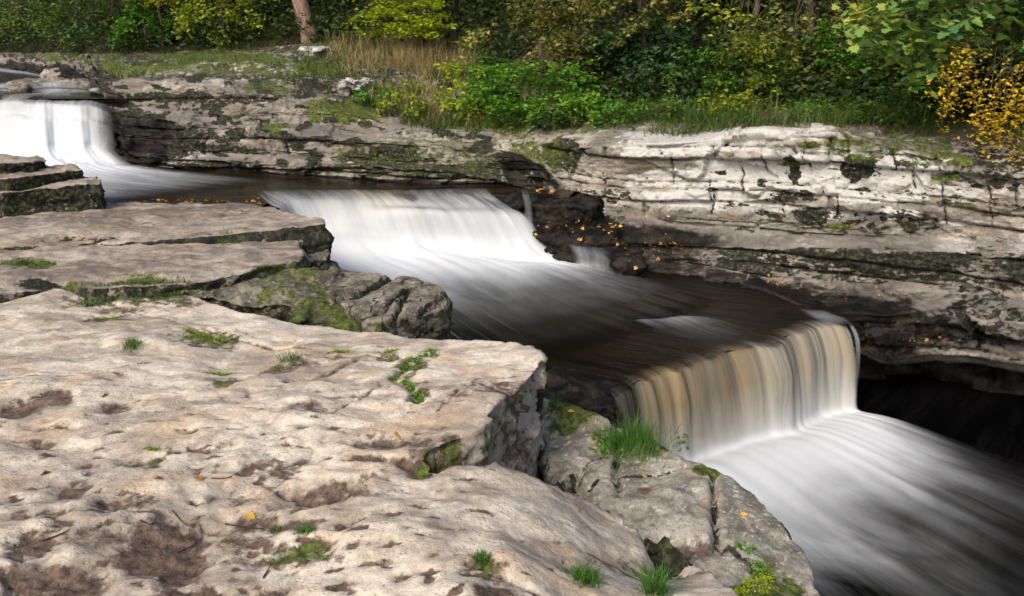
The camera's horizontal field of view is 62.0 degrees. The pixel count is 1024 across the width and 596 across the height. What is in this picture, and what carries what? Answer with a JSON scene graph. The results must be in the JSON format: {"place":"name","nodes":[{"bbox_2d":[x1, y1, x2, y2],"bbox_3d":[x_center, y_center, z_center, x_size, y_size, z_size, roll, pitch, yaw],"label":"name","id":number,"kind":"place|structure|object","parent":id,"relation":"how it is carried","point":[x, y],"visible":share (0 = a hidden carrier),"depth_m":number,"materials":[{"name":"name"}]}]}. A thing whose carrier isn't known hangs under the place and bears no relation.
{"place":"outdoors","nodes":[
{"label":"outdoors","id":0,"kind":"place"},
{"bbox_2d":[0,68,141,98],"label":"water","id":1,"kind":"structure","parent":0,"point":[62,93],"depth_m":15.41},
{"bbox_2d":[0,68,37,74],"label":"riffle","id":2,"kind":"structure","parent":1,"relation":"on","point":[8,70],"depth_m":20.05,"materials":[{"name":"white liquid"}]},
{"bbox_2d":[7,83,33,93],"bbox_3d":[-9.186,-3.762,15.923,0.470,0.498,1.214,-6,19,-19],"label":"boulder","id":3,"kind":"object","parent":1,"relation":"in","point":[20,88],"visible":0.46,"depth_m":15.63,"materials":[{"name":"stone"}]},
{"bbox_2d":[5,76,95,88],"bbox_3d":[-8.792,-4.002,16.643,2.658,0.636,0.812,6,19,17],"label":"boulder","id":4,"kind":"object","parent":1,"relation":"in","point":[82,83],"visible":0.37,"depth_m":16.53,"materials":[{"name":"stone"}]},
{"bbox_2d":[40,68,60,77],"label":"boulder","id":5,"kind":"object","parent":1,"relation":"in","point":[46,73],"visible":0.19,"depth_m":18.30,"materials":[{"name":"grey stone"}]},
{"bbox_2d":[46,82,59,91],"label":"rapids","id":6,"kind":"structure","parent":1,"relation":"on","point":[54,87],"depth_m":15.79,"materials":[{"name":"white liquid"}]},
{"bbox_2d":[0,99,154,154],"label":"riverbed","id":7,"kind":"structure","parent":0,"point":[102,106],"depth_m":14.71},
{"bbox_2d":[0,239,310,302],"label":"rock ledge","id":8,"kind":"object","parent":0,"point":[226,265],"visible":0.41,"depth_m":8.09,"materials":[{"name":"grey stone"}]},
{"bbox_2d":[0,255,56,267],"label":"moss patch","id":9,"kind":"object","parent":8,"relation":"on","point":[20,260],"visible":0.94,"depth_m":8.15,"materials":[{"name":"green plant"}]},
{"bbox_2d":[101,271,172,278],"bbox_3d":[-3.415,-0.206,7.761,0.663,0.071,0.157,0,18,0],"label":"moss patch","id":10,"kind":"object","parent":8,"relation":"on","point":[132,275],"visible":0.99,"depth_m":7.77,"materials":[{"name":"green plant"}]},
{"bbox_2d":[79,272,222,299],"bbox_3d":[-3.192,-0.021,7.579,1.262,0.335,0.515,0,18,0],"label":"moss patch","id":11,"kind":"object","parent":8,"relation":"on","point":[158,281],"visible":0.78,"depth_m":7.54,"materials":[{"name":"green plant"}]},
{"bbox_2d":[0,199,333,257],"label":"rock ledge","id":12,"kind":"object","parent":8,"relation":"on","point":[130,222],"visible":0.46,"depth_m":9.30,"materials":[{"name":"grey stone"}]},
{"bbox_2d":[106,157,574,206],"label":"water","id":13,"kind":"structure","parent":0,"point":[265,187],"depth_m":11.97,"materials":[{"name":"liquid"}]},
{"bbox_2d":[0,176,106,217],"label":"rock layer","id":14,"kind":"object","parent":13,"relation":"in","point":[81,194],"visible":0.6,"depth_m":10.29,"materials":[{"name":"grey stone"}]},
{"bbox_2d":[0,163,83,190],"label":"rock layer","id":15,"kind":"object","parent":14,"relation":"on","point":[19,181],"visible":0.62,"depth_m":10.31,"materials":[{"name":"grey stone"}]},
{"bbox_2d":[0,154,46,173],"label":"rock layer","id":16,"kind":"object","parent":15,"relation":"on","point":[9,164],"visible":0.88,"depth_m":10.44,"materials":[{"name":"grey stone"}]},
{"bbox_2d":[0,97,247,199],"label":"waterfall","id":17,"kind":"structure","parent":13,"relation":"on","point":[61,132],"depth_m":14.10,"materials":[{"name":"white liquid"}]},
{"bbox_2d":[0,288,737,595],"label":"rock slab","id":18,"kind":"object","parent":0,"point":[434,492],"visible":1,"depth_m":4.27,"materials":[{"name":"stone"}]},
{"bbox_2d":[75,297,108,306],"bbox_3d":[-3.478,0.042,7.000,0.222,0.077,0.226,9,20,25],"label":"moss patch","id":19,"kind":"object","parent":18,"relation":"on","point":[89,303],"visible":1,"depth_m":7.01,"materials":[{"name":"green plant"}]},
{"bbox_2d":[79,293,128,303],"bbox_3d":[-3.420,0.074,7.162,0.445,0.232,0.192,0,18,0],"label":"moss patch","id":20,"kind":"object","parent":18,"relation":"on","point":[102,298],"visible":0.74,"depth_m":7.13,"materials":[{"name":"green plant"}]},
{"bbox_2d":[118,334,144,351],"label":"grass tuft","id":21,"kind":"object","parent":18,"relation":"on","point":[132,341],"visible":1,"depth_m":5.86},
{"bbox_2d":[166,325,241,341],"bbox_3d":[-2.257,0.263,6.252,0.618,0.152,0.236,0,18,0],"label":"moss patch","id":22,"kind":"object","parent":18,"relation":"on","point":[208,335],"visible":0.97,"depth_m":6.25,"materials":[{"name":"green plant"}]},
{"bbox_2d":[198,369,236,375],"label":"moss patch","id":23,"kind":"object","parent":18,"relation":"on","point":[221,373],"visible":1,"depth_m":5.51,"materials":[{"name":"green plant"}]},
{"bbox_2d":[271,350,306,365],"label":"grass tuft","id":24,"kind":"object","parent":18,"relation":"on","point":[289,358],"visible":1,"depth_m":5.69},
{"bbox_2d":[293,523,317,536],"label":"grass tuft","id":25,"kind":"object","parent":18,"relation":"on","point":[302,530],"visible":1,"depth_m":3.69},
{"bbox_2d":[392,348,439,401],"bbox_3d":[-0.652,0.488,5.341,0.418,0.085,0.966,0,18,0],"label":"herb patch","id":26,"kind":"object","parent":18,"relation":"on","point":[405,381],"visible":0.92,"depth_m":5.36,"materials":[{"name":"green plant"}]},
{"bbox_2d":[464,545,493,569],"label":"grass tuft","id":27,"kind":"object","parent":18,"relation":"on","point":[481,558],"visible":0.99,"depth_m":3.47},
{"bbox_2d":[556,555,609,589],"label":"grass tuft","id":28,"kind":"object","parent":18,"relation":"on","point":[584,575],"visible":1,"depth_m":3.58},
{"bbox_2d":[619,553,692,595],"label":"grass tuft","id":29,"kind":"object","parent":18,"relation":"on","point":[655,586],"visible":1,"depth_m":3.65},
{"bbox_2d":[264,192,584,209],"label":"riverbed","id":30,"kind":"structure","parent":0,"point":[573,194],"depth_m":11.79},
{"bbox_2d":[0,40,1023,394],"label":"riverbank","id":31,"kind":"structure","parent":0,"point":[932,224],"depth_m":11.05,"materials":[{"name":"stone"}]},
{"bbox_2d":[100,39,326,91],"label":"bank grass","id":32,"kind":"structure","parent":31,"relation":"on","point":[216,60],"depth_m":16.35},
{"bbox_2d":[297,46,333,57],"bbox_3d":[-3.845,-4.728,16.606,0.679,0.374,1.193,-6,19,-18],"label":"outcrop","id":33,"kind":"object","parent":31,"relation":"on","point":[314,49],"visible":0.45,"depth_m":16.22,"materials":[{"name":"stone"}]},
{"bbox_2d":[329,21,360,41],"bbox_3d":[-3.308,-5.158,16.910,0.724,0.654,0.828,0,18,0],"label":"sapling","id":34,"kind":"object","parent":31,"relation":"on","point":[345,28],"visible":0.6,"depth_m":16.66,"materials":[{"name":"green plant"}]},
{"bbox_2d":[332,77,375,98],"bbox_3d":[-2.670,-3.561,14.554,0.734,0.421,0.758,0,18,0],"label":"outcrop","id":35,"kind":"object","parent":31,"relation":"on","point":[347,86],"visible":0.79,"depth_m":14.30,"materials":[{"name":"stone"}]},
{"bbox_2d":[352,82,392,108],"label":"bush","id":36,"kind":"object","parent":31,"relation":"on","point":[365,99],"visible":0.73,"depth_m":14.20,"materials":[{"name":"green plant"}]},
{"bbox_2d":[373,80,433,120],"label":"bush","id":37,"kind":"object","parent":31,"relation":"on","point":[381,102],"visible":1,"depth_m":13.56,"materials":[{"name":"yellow plant"}]},
{"bbox_2d":[317,19,494,127],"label":"dry grass","id":38,"kind":"structure","parent":31,"relation":"on","point":[402,49],"depth_m":15.55,"materials":[{"name":"plant"}]},
{"bbox_2d":[434,51,465,84],"bbox_3d":[-1.078,-3.947,14.890,0.578,0.718,1.016,0,18,0],"label":"sapling","id":39,"kind":"object","parent":31,"relation":"on","point":[444,68],"visible":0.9,"depth_m":14.75,"materials":[{"name":"green plant"}]},
{"bbox_2d":[432,75,473,112],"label":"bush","id":40,"kind":"object","parent":31,"relation":"on","point":[448,104],"visible":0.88,"depth_m":13.92,"materials":[{"name":"green plant"}]},
{"bbox_2d":[291,27,617,131],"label":"bank grass","id":41,"kind":"structure","parent":31,"relation":"on","point":[429,120],"depth_m":14.91,"materials":[{"name":"plant"}]},
{"bbox_2d":[454,88,505,122],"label":"bush","id":42,"kind":"object","parent":31,"relation":"on","point":[466,113],"visible":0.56,"depth_m":13.82,"materials":[{"name":"green plant"}]},
{"bbox_2d":[478,56,513,66],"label":"fern","id":43,"kind":"object","parent":31,"relation":"on","point":[494,60],"visible":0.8,"depth_m":15.26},
{"bbox_2d":[475,92,532,131],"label":"bush","id":44,"kind":"object","parent":31,"relation":"on","point":[518,114],"visible":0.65,"depth_m":13.15,"materials":[{"name":"green plant"}]},
{"bbox_2d":[490,89,531,99],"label":"fern","id":45,"kind":"object","parent":31,"relation":"on","point":[516,95],"visible":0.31,"depth_m":14.09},
{"bbox_2d":[453,41,611,119],"bbox_3d":[0.300,-3.365,13.461,2.486,1.323,2.445,0,18,0],"label":"bush","id":46,"kind":"object","parent":31,"relation":"on","point":[483,73],"visible":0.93,"depth_m":13.22,"materials":[{"name":"green plant"}]},
{"bbox_2d":[477,190,605,222],"bbox_3d":[0.391,-0.891,11.653,1.778,1.135,0.654,6,19,18],"label":"wet rock","id":47,"kind":"object","parent":31,"relation":"on","point":[587,209],"visible":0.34,"depth_m":11.31,"materials":[{"name":"stone"}]},
{"bbox_2d":[522,103,567,131],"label":"bush","id":48,"kind":"object","parent":31,"relation":"on","point":[539,121],"visible":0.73,"depth_m":12.86,"materials":[{"name":"green plant"}]},
{"bbox_2d":[552,90,607,129],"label":"bush","id":49,"kind":"object","parent":31,"relation":"on","point":[580,112],"visible":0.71,"depth_m":12.73,"materials":[{"name":"green plant"}]},
{"bbox_2d":[585,88,646,129],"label":"bush","id":50,"kind":"object","parent":31,"relation":"on","point":[615,106],"visible":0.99,"depth_m":12.30,"materials":[{"name":"green plant"}]},
{"bbox_2d":[627,87,685,125],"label":"bush","id":51,"kind":"object","parent":31,"relation":"on","point":[670,105],"visible":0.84,"depth_m":12.35,"materials":[{"name":"green plant"}]},
{"bbox_2d":[467,39,941,129],"bbox_3d":[2.021,-3.390,13.288,8.572,1.180,2.485,12,21,32],"label":"ground cover","id":52,"kind":"object","parent":31,"relation":"on","point":[799,103],"visible":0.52,"depth_m":12.13,"materials":[{"name":"green plant"}]},
{"bbox_2d":[697,79,756,114],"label":"bush","id":53,"kind":"object","parent":31,"relation":"on","point":[727,102],"visible":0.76,"depth_m":12.43,"materials":[{"name":"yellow plant"}]},
{"bbox_2d":[690,91,785,114],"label":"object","id":54,"kind":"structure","parent":31,"relation":"on","point":[757,100],"depth_m":12.84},
{"bbox_2d":[573,90,1023,140],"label":"bank grass","id":55,"kind":"structure","parent":31,"relation":"on","point":[749,121],"depth_m":11.78,"materials":[{"name":"plant"}]},
{"bbox_2d":[846,87,916,128],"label":"bush","id":56,"kind":"object","parent":31,"relation":"on","point":[874,108],"visible":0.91,"depth_m":11.13,"materials":[{"name":"green plant"}]},
{"bbox_2d":[890,70,957,118],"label":"bush","id":57,"kind":"object","parent":31,"relation":"on","point":[906,92],"visible":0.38,"depth_m":11.92,"materials":[{"name":"green plant"}]},
{"bbox_2d":[0,0,1023,123],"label":"wooded slope ground","id":58,"kind":"structure","parent":0,"point":[292,38],"depth_m":17.00,"materials":[{"name":"green plant"}]},
{"bbox_2d":[0,0,40,41],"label":"shrub","id":59,"kind":"object","parent":58,"relation":"on","point":[2,39],"visible":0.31,"depth_m":24.52,"materials":[{"name":"green plant"}]},
{"bbox_2d":[14,0,47,28],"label":"tree","id":60,"kind":"object","parent":58,"relation":"on","point":[20,11],"visible":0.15,"depth_m":24.73,"materials":[{"name":"green plant"}]},
{"bbox_2d":[0,0,75,40],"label":"shrub","id":61,"kind":"object","parent":58,"relation":"on","point":[28,23],"visible":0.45,"depth_m":22.92,"materials":[{"name":"green plant"}]},
{"bbox_2d":[19,0,122,56],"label":"shrub","id":62,"kind":"object","parent":58,"relation":"on","point":[46,27],"visible":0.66,"depth_m":20.38,"materials":[{"name":"green plant"}]},
{"bbox_2d":[67,0,172,50],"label":"shrub","id":63,"kind":"object","parent":58,"relation":"on","point":[114,11],"visible":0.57,"depth_m":18.48,"materials":[{"name":"green plant"}]},
{"bbox_2d":[107,0,182,54],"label":"shrub","id":64,"kind":"object","parent":58,"relation":"on","point":[125,24],"visible":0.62,"depth_m":18.06,"materials":[{"name":"green plant"}]},
{"bbox_2d":[137,0,175,47],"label":"tree","id":65,"kind":"object","parent":58,"relation":"on","point":[160,17],"visible":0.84,"depth_m":18.02,"materials":[{"name":"brown plant"}]},
{"bbox_2d":[143,0,221,35],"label":"shrub","id":66,"kind":"object","parent":58,"relation":"on","point":[169,12],"visible":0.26,"depth_m":18.38,"materials":[{"name":"green plant"}]},
{"bbox_2d":[153,0,280,51],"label":"shrub","id":67,"kind":"object","parent":58,"relation":"on","point":[194,19],"visible":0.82,"depth_m":17.49,"materials":[{"name":"green plant"}]},
{"bbox_2d":[227,0,312,29],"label":"shrub","id":68,"kind":"object","parent":58,"relation":"on","point":[260,9],"visible":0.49,"depth_m":17.92,"materials":[{"name":"green plant"}]},
{"bbox_2d":[292,0,318,43],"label":"tree","id":69,"kind":"object","parent":58,"relation":"on","point":[301,6],"visible":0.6,"depth_m":17.02,"materials":[{"name":"brown plant"}]},
{"bbox_2d":[349,0,469,40],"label":"shrub","id":70,"kind":"object","parent":58,"relation":"on","point":[400,15],"visible":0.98,"depth_m":15.57,"materials":[{"name":"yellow plant"}]},
{"bbox_2d":[458,0,504,15],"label":"tree","id":71,"kind":"object","parent":58,"relation":"on","point":[465,2],"visible":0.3,"depth_m":16.98,"materials":[{"name":"green plant"}]},
{"bbox_2d":[0,0,1023,133],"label":"undergrowth","id":72,"kind":"object","parent":58,"relation":"on","point":[280,21],"visible":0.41,"depth_m":15.38,"materials":[{"name":"green plant"}]},
{"bbox_2d":[454,0,701,75],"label":"tree","id":73,"kind":"object","parent":58,"relation":"on","point":[552,42],"visible":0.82,"depth_m":14.02,"materials":[{"name":"green plant"}]},
{"bbox_2d":[527,0,628,31],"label":"tree","id":74,"kind":"object","parent":58,"relation":"on","point":[571,14],"visible":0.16,"depth_m":16.27,"materials":[{"name":"green plant"}]},
{"bbox_2d":[576,65,656,102],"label":"bush","id":75,"kind":"object","parent":58,"relation":"on","point":[612,82],"visible":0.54,"depth_m":13.85,"materials":[{"name":"green plant"}]},
{"bbox_2d":[568,0,708,104],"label":"tree","id":76,"kind":"object","parent":58,"relation":"on","point":[642,48],"visible":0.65,"depth_m":14.03,"materials":[{"name":"green plant"}]},
{"bbox_2d":[616,55,696,103],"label":"bush","id":77,"kind":"object","parent":58,"relation":"on","point":[645,74],"visible":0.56,"depth_m":13.76,"materials":[{"name":"green plant"}]},
{"bbox_2d":[581,0,760,27],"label":"tree","id":78,"kind":"object","parent":58,"relation":"on","point":[743,8],"visible":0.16,"depth_m":15.52,"materials":[{"name":"green plant"}]},
{"bbox_2d":[661,26,749,103],"bbox_3d":[3.114,-3.669,13.711,1.479,1.350,1.184,0,18,0],"label":"bush","id":79,"kind":"object","parent":58,"relation":"on","point":[705,52],"visible":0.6,"depth_m":13.52,"materials":[{"name":"green plant"}]},
{"bbox_2d":[695,69,753,105],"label":"bush","id":80,"kind":"object","parent":58,"relation":"on","point":[728,82],"visible":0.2,"depth_m":13.33,"materials":[{"name":"green plant"}]},
{"bbox_2d":[671,0,787,36],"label":"tree","id":81,"kind":"object","parent":58,"relation":"on","point":[738,3],"visible":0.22,"depth_m":15.28,"materials":[{"name":"green plant"}]},
{"bbox_2d":[685,0,778,67],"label":"tree","id":82,"kind":"object","parent":58,"relation":"on","point":[756,10],"visible":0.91,"depth_m":12.75,"materials":[{"name":"green plant"}]},
{"bbox_2d":[703,11,802,88],"bbox_3d":[3.825,-3.833,13.520,1.460,1.375,1.330,0,18,0],"label":"bush","id":83,"kind":"object","parent":58,"relation":"on","point":[720,56],"visible":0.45,"depth_m":13.41,"materials":[{"name":"green plant"}]},
{"bbox_2d":[736,45,803,104],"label":"bush","id":84,"kind":"object","parent":58,"relation":"on","point":[759,81],"visible":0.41,"depth_m":13.10,"materials":[{"name":"green plant"}]},
{"bbox_2d":[757,45,829,99],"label":"bush","id":85,"kind":"object","parent":58,"relation":"on","point":[796,68],"visible":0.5,"depth_m":12.95,"materials":[{"name":"green plant"}]},
{"bbox_2d":[729,0,863,95],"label":"tree","id":86,"kind":"object","parent":58,"relation":"on","point":[809,17],"visible":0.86,"depth_m":12.71,"materials":[{"name":"green plant"}]},
{"bbox_2d":[788,13,874,90],"bbox_3d":[4.830,-3.626,12.881,1.275,1.292,1.066,-11,21,-31],"label":"bush","id":87,"kind":"object","parent":58,"relation":"on","point":[822,44],"visible":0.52,"depth_m":12.64,"materials":[{"name":"green plant"}]},
{"bbox_2d":[823,35,914,101],"bbox_3d":[5.331,-3.360,12.702,1.351,1.092,1.033,0,18,0],"label":"bush","id":88,"kind":"object","parent":58,"relation":"on","point":[895,75],"visible":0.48,"depth_m":12.54,"materials":[{"name":"green plant"}]},
{"bbox_2d":[855,49,947,103],"bbox_3d":[5.718,-3.272,12.580,1.222,0.993,1.036,12,22,33],"label":"bush","id":89,"kind":"object","parent":58,"relation":"on","point":[882,79],"visible":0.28,"depth_m":12.47,"materials":[{"name":"green plant"}]},
{"bbox_2d":[831,0,1023,105],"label":"tree","id":90,"kind":"object","parent":58,"relation":"on","point":[976,15],"visible":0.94,"depth_m":10.06,"materials":[{"name":"green plant"}]},
{"bbox_2d":[908,0,1023,179],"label":"tree","id":91,"kind":"object","parent":58,"relation":"on","point":[997,84],"visible":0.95,"depth_m":9.81,"materials":[{"name":"yellow plant"}]},
{"bbox_2d":[934,41,1023,99],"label":"bush","id":92,"kind":"object","parent":58,"relation":"on","point":[958,78],"visible":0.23,"depth_m":12.18,"materials":[{"name":"green plant"}]},
{"bbox_2d":[968,44,1023,111],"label":"bush","id":93,"kind":"object","parent":58,"relation":"on","point":[990,76],"visible":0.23,"depth_m":11.97,"materials":[{"name":"yellow plant"}]},
{"bbox_2d":[535,269,854,481],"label":"water","id":94,"kind":"structure","parent":0,"point":[724,317],"depth_m":8.88,"materials":[{"name":"liquid"}]},
{"bbox_2d":[180,266,361,331],"bbox_3d":[-2.053,0.505,7.705,1.443,1.190,1.645,-15,23,-39],"label":"rock step","id":95,"kind":"object","parent":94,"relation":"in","point":[294,295],"visible":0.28,"depth_m":7.58,"materials":[{"name":"stone"}]},
{"bbox_2d":[307,249,340,269],"bbox_3d":[-2.094,-0.045,9.189,0.573,0.954,0.627,0,18,0],"label":"rock block","id":96,"kind":"object","parent":94,"relation":"in","point":[321,260],"visible":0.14,"depth_m":8.96,"materials":[{"name":"stone"}]},
{"bbox_2d":[314,267,454,339],"bbox_3d":[-1.229,0.450,8.020,0.989,1.255,1.576,-14,23,-37],"label":"rock block","id":97,"kind":"object","parent":94,"relation":"in","point":[410,307],"visible":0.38,"depth_m":7.53,"materials":[{"name":"stone"}]},
{"bbox_2d":[269,192,708,348],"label":"waterfall","id":98,"kind":"structure","parent":94,"relation":"on","point":[496,273],"depth_m":10.54,"materials":[{"name":"white liquid"}]},
{"bbox_2d":[523,214,620,254],"bbox_3d":[0.627,-0.549,11.297,1.717,1.087,0.871,7,19,21],"label":"wet rock","id":99,"kind":"object","parent":94,"relation":"in","point":[595,237],"visible":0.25,"depth_m":10.89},
{"bbox_2d":[552,240,647,277],"bbox_3d":[1.120,-0.269,10.911,1.417,0.919,0.679,10,21,29],"label":"wet rock","id":100,"kind":"object","parent":94,"relation":"in","point":[617,259],"visible":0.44,"depth_m":10.56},
{"bbox_2d":[598,323,842,434],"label":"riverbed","id":101,"kind":"structure","parent":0,"point":[627,395],"depth_m":8.03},
{"bbox_2d":[855,374,1023,463],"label":"water","id":102,"kind":"structure","parent":0,"point":[991,422],"depth_m":9.48,"materials":[{"name":"liquid"}]},
{"bbox_2d":[536,366,617,427],"bbox_3d":[0.525,1.333,7.338,0.795,1.354,1.200,0,18,0],"label":"wet rock","id":103,"kind":"object","parent":102,"relation":"in","point":[575,387],"visible":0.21,"depth_m":7.14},
{"bbox_2d":[537,397,819,595],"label":"rock shelf","id":104,"kind":"object","parent":102,"relation":"in","point":[691,510],"visible":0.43,"depth_m":5.02,"materials":[{"name":"grey stone"}]},
{"bbox_2d":[541,395,562,409],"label":"grass tuft","id":105,"kind":"object","parent":104,"relation":"on","point":[554,403],"visible":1,"depth_m":6.12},
{"bbox_2d":[586,426,626,457],"bbox_3d":[0.617,0.961,5.661,0.266,0.073,0.368,0,18,0],"label":"herb patch","id":106,"kind":"object","parent":104,"relation":"on","point":[602,446],"visible":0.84,"depth_m":5.64,"materials":[{"name":"green plant"}]},
{"bbox_2d":[594,422,629,453],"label":"grass tuft","id":107,"kind":"object","parent":104,"relation":"on","point":[612,442],"visible":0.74,"depth_m":5.69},
{"bbox_2d":[584,405,684,472],"bbox_3d":[0.811,0.923,5.607,0.746,0.354,0.646,0,18,0],"label":"grass tuft","id":108,"kind":"object","parent":104,"relation":"on","point":[645,435],"visible":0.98,"depth_m":5.58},
{"bbox_2d":[731,541,768,575],"bbox_3d":[1.289,1.401,4.623,0.189,0.062,0.307,0,18,0],"label":"herb patch","id":109,"kind":"object","parent":104,"relation":"on","point":[747,549],"visible":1,"depth_m":4.57,"materials":[{"name":"green plant"}]},
{"bbox_2d":[734,573,785,595],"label":"moss patch","id":110,"kind":"object","parent":104,"relation":"on","point":[743,590],"visible":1,"depth_m":4.41,"materials":[{"name":"green plant"}]},
{"bbox_2d":[621,323,1023,595],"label":"waterfall","id":111,"kind":"structure","parent":102,"relation":"on","point":[821,467],"depth_m":7.87,"materials":[{"name":"liquid"}]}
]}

